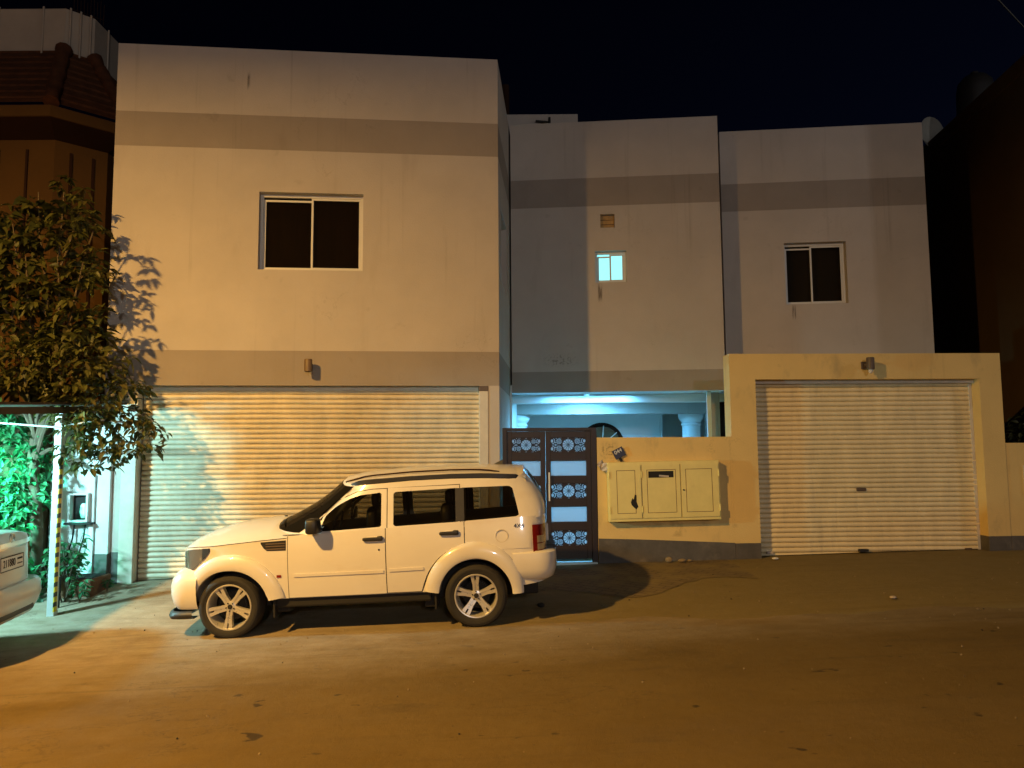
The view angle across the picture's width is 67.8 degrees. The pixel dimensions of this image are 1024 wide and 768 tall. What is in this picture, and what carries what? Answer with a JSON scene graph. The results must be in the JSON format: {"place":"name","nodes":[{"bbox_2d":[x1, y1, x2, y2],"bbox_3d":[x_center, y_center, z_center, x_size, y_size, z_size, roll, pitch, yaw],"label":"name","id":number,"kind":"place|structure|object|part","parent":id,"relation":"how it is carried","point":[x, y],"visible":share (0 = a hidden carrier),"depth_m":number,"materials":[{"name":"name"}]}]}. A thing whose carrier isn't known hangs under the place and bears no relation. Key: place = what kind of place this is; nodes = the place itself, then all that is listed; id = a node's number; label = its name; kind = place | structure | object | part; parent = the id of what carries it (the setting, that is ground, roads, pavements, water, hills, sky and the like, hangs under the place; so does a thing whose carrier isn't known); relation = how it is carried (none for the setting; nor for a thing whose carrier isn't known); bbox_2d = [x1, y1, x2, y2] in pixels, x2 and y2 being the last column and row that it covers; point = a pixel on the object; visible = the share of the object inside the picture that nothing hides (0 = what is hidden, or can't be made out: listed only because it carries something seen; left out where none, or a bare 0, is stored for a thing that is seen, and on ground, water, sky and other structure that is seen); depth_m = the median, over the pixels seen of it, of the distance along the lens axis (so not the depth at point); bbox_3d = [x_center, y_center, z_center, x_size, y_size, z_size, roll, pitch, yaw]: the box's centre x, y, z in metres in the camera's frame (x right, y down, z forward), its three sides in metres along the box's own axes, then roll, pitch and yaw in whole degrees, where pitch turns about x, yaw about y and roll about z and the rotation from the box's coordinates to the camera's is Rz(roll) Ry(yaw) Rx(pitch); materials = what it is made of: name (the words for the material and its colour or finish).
{"place":"outdoors","nodes":[
{"label":"outdoors","id":0,"kind":"place"},
{"bbox_2d":[0,606,1023,767],"bbox_3d":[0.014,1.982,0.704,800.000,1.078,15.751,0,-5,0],"label":"road","id":1,"kind":"structure","parent":0,"point":[530,698],"depth_m":5.95,"materials":[{"name":"asphalt"}]},
{"bbox_2d":[0,530,40,624],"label":"saloon car","id":2,"kind":"object","parent":1,"relation":"on","point":[20,588],"visible":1,"depth_m":8.16,"materials":[{"name":"silver metal"}]},
{"bbox_2d":[5,557,1018,754],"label":"gravel specks","id":3,"kind":"object","parent":1,"relation":"on","point":[587,643],"visible":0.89,"depth_m":7.88,"materials":[{"name":"gravel"}]},
{"bbox_2d":[0,549,1023,650],"bbox_3d":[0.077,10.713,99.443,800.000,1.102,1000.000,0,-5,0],"label":"ground","id":4,"kind":"structure","parent":0,"point":[829,583],"depth_m":9.31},
{"bbox_2d":[0,398,71,602],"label":"climbing hedge","id":5,"kind":"object","parent":4,"relation":"on","point":[15,498],"visible":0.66,"depth_m":10.68,"materials":[{"name":"green plant"}]},
{"bbox_2d":[0,0,118,568],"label":"corner tower house","id":6,"kind":"structure","parent":4,"relation":"on","point":[51,59],"depth_m":13.61,"materials":[{"name":"brown paint"}]},
{"bbox_2d":[58,577,61,607],"bbox_3d":[-5.953,2.787,9.997,0.059,0.501,0.044,0,-5,0],"label":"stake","id":7,"kind":"object","parent":4,"relation":"on","point":[59,591],"visible":0.38,"depth_m":9.99,"materials":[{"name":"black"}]},
{"bbox_2d":[35,543,89,601],"bbox_3d":[-6.029,2.553,10.242,0.649,0.850,0.612,4,-7,-43],"label":"shrub","id":8,"kind":"object","parent":4,"relation":"on","point":[43,573],"visible":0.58,"depth_m":10.24,"materials":[{"name":"green plant"}]},
{"bbox_2d":[0,402,133,616],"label":"carport","id":9,"kind":"object","parent":4,"relation":"on","point":[57,498],"visible":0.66,"depth_m":9.73,"materials":[{"name":"white paint"}]},
{"bbox_2d":[65,578,92,601],"bbox_3d":[-5.801,2.766,10.222,0.377,0.322,0.309,0,-5,0],"label":"seedling","id":10,"kind":"object","parent":4,"relation":"on","point":[72,591],"visible":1,"depth_m":10.19,"materials":[{"name":"green plant"}]},
{"bbox_2d":[46,427,113,584],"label":"side wall","id":11,"kind":"structure","parent":4,"relation":"on","point":[98,488],"depth_m":11.15,"materials":[{"name":"paint"}]},
{"bbox_2d":[61,493,94,564],"bbox_3d":[-6.399,2.196,11.068,0.610,1.216,0.128,0,-5,0],"label":"meter box","id":12,"kind":"object","parent":11,"relation":"attached to","point":[79,514],"visible":0.91,"depth_m":11.07,"materials":[{"name":"paint"}]},
{"bbox_2d":[61,573,110,597],"bbox_3d":[-6.060,2.844,10.685,0.600,0.295,0.520,0,-5,0],"label":"planter","id":13,"kind":"object","parent":4,"relation":"on","point":[96,582],"visible":0.32,"depth_m":10.51,"materials":[{"name":"brick"}]},
{"bbox_2d":[41,533,93,587],"bbox_3d":[-6.097,2.427,10.434,0.583,0.734,0.622,-4,-6,36],"label":"shrub","id":14,"kind":"object","parent":13,"relation":"in","point":[68,561],"visible":0.58,"depth_m":10.38,"materials":[{"name":"green plant"}]},
{"bbox_2d":[0,175,172,592],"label":"tree","id":15,"kind":"object","parent":4,"relation":"on","point":[35,381],"visible":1,"depth_m":10.31,"materials":[{"name":"green plant"}]},
{"bbox_2d":[101,579,115,592],"bbox_3d":[-5.679,2.832,10.714,0.185,0.178,0.148,0,-5,0],"label":"seedling","id":16,"kind":"object","parent":4,"relation":"on","point":[106,585],"visible":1,"depth_m":10.69,"materials":[{"name":"green plant"}]},
{"bbox_2d":[169,459,556,637],"bbox_3d":[-1.715,1.922,9.398,4.454,1.830,2.260,-3,-5,0],"label":"sport utility vehicle","id":17,"kind":"object","parent":4,"relation":"on","point":[475,535],"visible":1,"depth_m":8.49,"materials":[{"name":"white paint"}]},
{"bbox_3d":[-1.948,1.776,8.480,1.099,1.146,0.405,-3,-5,0],"label":"door","id":18,"kind":"part","parent":17,"relation":"part of","materials":[{"name":"white paint"}]},
{"bbox_3d":[-0.970,1.730,8.549,0.872,1.148,0.190,-3,-5,0],"label":"door","id":19,"kind":"part","parent":17,"relation":"part of","materials":[{"name":"white paint"}]},
{"bbox_3d":[-0.258,1.345,8.606,0.656,0.370,0.111,-3,-5,0],"label":"side window","id":20,"kind":"part","parent":17,"relation":"part of","materials":[{"name":"black glass"}]},
{"bbox_3d":[0.280,1.233,9.458,0.178,0.365,1.187,-3,-5,0],"label":"rear window","id":21,"kind":"part","parent":17,"relation":"part of","materials":[{"name":"black glass"}]},
{"bbox_2d":[103,43,934,583],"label":"house","id":22,"kind":"structure","parent":4,"relation":"on","point":[427,261],"depth_m":12.08,"materials":[{"name":"beige paint"}]},
{"bbox_2d":[304,359,312,371],"bbox_3d":[-3.091,-0.276,11.567,0.130,0.190,0.228,0,-5,-6],"label":"wall lamp","id":23,"kind":"object","parent":22,"relation":"attached to","point":[308,365],"visible":1,"depth_m":11.47,"materials":[{"name":"beige metal"}]},
{"bbox_2d":[260,194,362,270],"bbox_3d":[-3.145,-2.364,12.020,1.595,1.230,0.070,0,-5,-6],"label":"window","id":24,"kind":"structure","parent":22,"relation":"in","point":[314,198],"depth_m":12.00,"materials":[{"name":"white metal"}]},
{"bbox_2d":[595,252,626,282],"bbox_3d":[1.891,-2.225,14.620,0.595,0.610,0.070,-1,-5,5],"label":"window","id":25,"kind":"structure","parent":22,"relation":"in","point":[609,266],"depth_m":14.60,"materials":[{"name":"glass"}]},
{"bbox_2d":[720,402,725,436],"bbox_3d":[4.207,1.613,14.888,0.410,2.848,0.050,0,-5,0],"label":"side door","id":26,"kind":"structure","parent":22,"relation":"in","point":[722,405],"depth_m":14.94,"materials":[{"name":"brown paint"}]},
{"bbox_2d":[784,243,845,303],"bbox_3d":[5.891,-2.135,14.881,1.160,1.210,0.070,-1,-5,6],"label":"window","id":27,"kind":"structure","parent":22,"relation":"in","point":[828,245],"depth_m":14.86,"materials":[{"name":"white metal"}]},
{"bbox_2d":[922,117,942,144],"bbox_3d":[9.905,-5.932,18.076,0.766,0.766,0.179,1,-5,-20],"label":"satellite dish","id":28,"kind":"object","parent":22,"relation":"attached to","point":[932,127],"visible":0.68,"depth_m":18.07,"materials":[{"name":"grey paint"}]},
{"bbox_2d":[596,437,735,563],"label":"boundary wall","id":29,"kind":"structure","parent":4,"relation":"on","point":[646,541],"depth_m":11.85,"materials":[{"name":"paint"}]},
{"bbox_2d":[502,427,598,564],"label":"gate","id":30,"kind":"structure","parent":29,"relation":"attached to","point":[565,476],"depth_m":11.88,"materials":[{"name":"brown metal"}]},
{"bbox_2d":[612,446,625,461],"bbox_3d":[1.681,1.106,11.892,0.176,0.210,0.042,-27,-4,-4],"label":"number plate","id":31,"kind":"object","parent":29,"relation":"attached to","point":[619,453],"visible":1,"depth_m":11.88,"materials":[{"name":"black metal"}]},
{"bbox_2d":[606,460,720,521],"bbox_3d":[2.349,1.653,11.797,1.736,0.910,0.173,-1,-5,-2],"label":"meter cabinet","id":32,"kind":"object","parent":29,"relation":"attached to","point":[662,490],"visible":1,"depth_m":11.72,"materials":[{"name":"beige metal"}]},
{"bbox_2d":[597,460,606,471],"bbox_3d":[1.441,1.279,11.818,0.221,0.217,0.127,-2,-5,15],"label":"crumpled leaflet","id":33,"kind":"object","parent":32,"relation":"on","point":[601,464],"visible":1,"depth_m":11.81,"materials":[{"name":"paper"}]},
{"bbox_3d":[1.737,1.659,11.701,0.497,0.810,0.025,-1,-5,-2],"label":"cabinet door","id":34,"kind":"part","parent":32,"relation":"part of","materials":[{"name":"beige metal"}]},
{"bbox_3d":[2.292,1.648,11.721,0.607,0.810,0.026,-1,-5,-2],"label":"cabinet door","id":35,"kind":"part","parent":32,"relation":"part of","materials":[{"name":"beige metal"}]},
{"bbox_3d":[2.921,1.636,11.747,0.600,0.810,0.025,-1,-5,-2],"label":"cabinet door","id":36,"kind":"part","parent":32,"relation":"part of","materials":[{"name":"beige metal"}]},
{"bbox_2d":[723,353,1011,558],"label":"garage","id":37,"kind":"structure","parent":4,"relation":"on","point":[838,453],"depth_m":12.21,"materials":[{"name":"paint"}]},
{"bbox_2d":[861,357,874,372],"bbox_3d":[5.644,-0.287,12.057,0.130,0.255,0.228,0,-5,-2],"label":"wall lamp","id":38,"kind":"object","parent":37,"relation":"attached to","point":[869,364],"visible":1,"depth_m":11.97,"materials":[{"name":"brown metal"}]},
{"bbox_2d":[923,55,1023,442],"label":"umber house","id":39,"kind":"structure","parent":4,"relation":"on","point":[973,152],"depth_m":15.53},
{"bbox_2d":[956,71,993,115],"bbox_3d":[10.116,-6.169,16.601,0.768,1.310,0.768,0,-5,0],"label":"water tank","id":40,"kind":"object","parent":39,"relation":"on","point":[972,86],"visible":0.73,"depth_m":16.38,"materials":[{"name":"black plastic"}]},
{"bbox_2d":[1005,443,1023,549],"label":"boundary wall","id":41,"kind":"structure","parent":4,"relation":"on","point":[1015,462],"depth_m":12.09,"materials":[{"name":"paint"}]},
{"bbox_2d":[1005,410,1023,442],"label":"bush","id":42,"kind":"object","parent":4,"relation":"on","point":[1012,436],"visible":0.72,"depth_m":13.01,"materials":[{"name":"green plant"}]},
{"bbox_2d":[0,0,1023,145],"label":"sky","id":43,"kind":"structure","parent":0,"point":[749,65],"materials":[{"name":"black"}]},
{"bbox_2d":[507,559,757,597],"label":"paving","id":44,"kind":"structure","parent":0,"point":[612,579],"depth_m":10.61,"materials":[{"name":"concrete"}]},
{"bbox_2d":[665,557,671,562],"bbox_3d":[2.398,2.687,11.649,0.111,0.097,0.091,-2,-5,17],"label":"stone","id":45,"kind":"object","parent":44,"relation":"on","point":[668,559],"visible":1,"depth_m":11.62,"materials":[{"name":"beige stone"}]},
{"bbox_2d":[998,0,1023,27],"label":"overhead cable","id":46,"kind":"object","parent":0,"point":[1006,8],"visible":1,"depth_m":21.88,"materials":[{"name":"grey paint"}]}
]}

